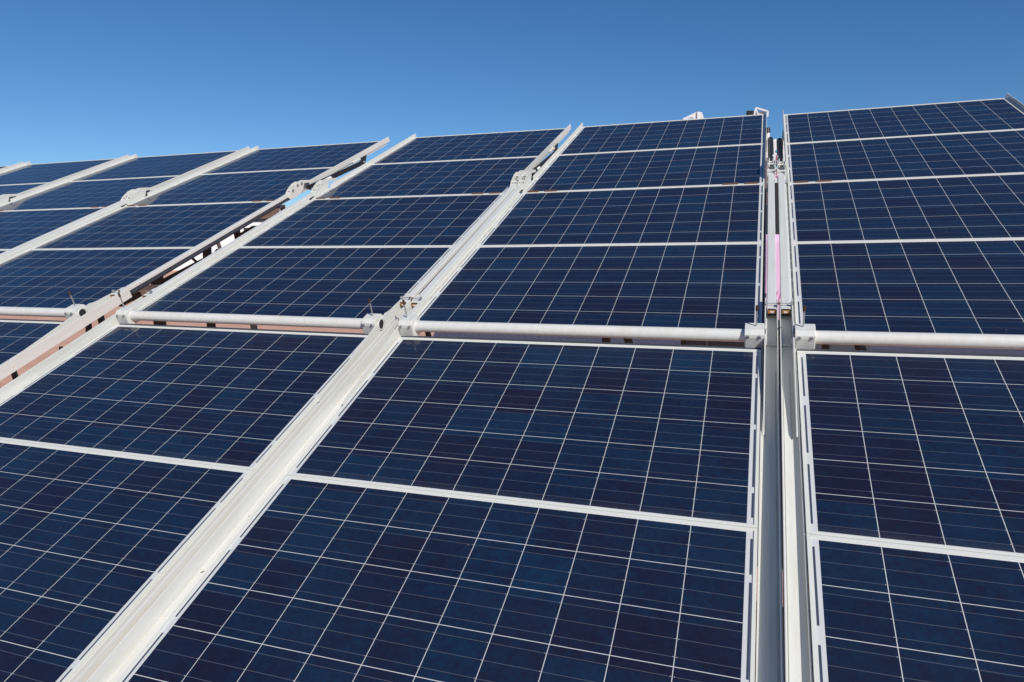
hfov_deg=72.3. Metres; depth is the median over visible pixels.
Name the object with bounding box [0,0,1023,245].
sky
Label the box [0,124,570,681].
solar array
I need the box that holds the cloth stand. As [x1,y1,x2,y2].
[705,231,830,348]
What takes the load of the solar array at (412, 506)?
on the ground
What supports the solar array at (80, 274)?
on the ground
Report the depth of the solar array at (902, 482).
2.47 m
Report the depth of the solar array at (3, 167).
9.03 m
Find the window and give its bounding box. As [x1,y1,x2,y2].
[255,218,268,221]
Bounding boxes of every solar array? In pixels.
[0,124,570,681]
[0,137,389,380]
[0,146,249,331]
[0,155,128,379]
[0,162,23,169]
[86,110,783,681]
[776,93,1023,681]
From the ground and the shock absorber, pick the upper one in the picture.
the shock absorber
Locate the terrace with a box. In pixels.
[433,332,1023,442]
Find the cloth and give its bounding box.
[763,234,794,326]
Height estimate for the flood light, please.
0.530 m
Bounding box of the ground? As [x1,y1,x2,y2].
[0,251,782,638]
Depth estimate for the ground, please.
30.13 m
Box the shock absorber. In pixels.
[765,127,770,183]
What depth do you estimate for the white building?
111.86 m
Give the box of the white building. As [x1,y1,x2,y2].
[174,218,268,269]
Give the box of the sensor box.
[746,107,768,116]
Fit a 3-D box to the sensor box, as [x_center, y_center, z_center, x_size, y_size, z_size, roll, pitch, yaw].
[2.338,-2.154,6.683,0.202,0.132,0.097,3,8,19]
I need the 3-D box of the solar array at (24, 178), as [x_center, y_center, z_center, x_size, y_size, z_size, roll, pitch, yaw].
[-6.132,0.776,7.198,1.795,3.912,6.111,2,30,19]
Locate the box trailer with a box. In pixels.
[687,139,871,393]
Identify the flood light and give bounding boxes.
[683,112,703,119]
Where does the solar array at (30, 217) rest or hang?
on the ground

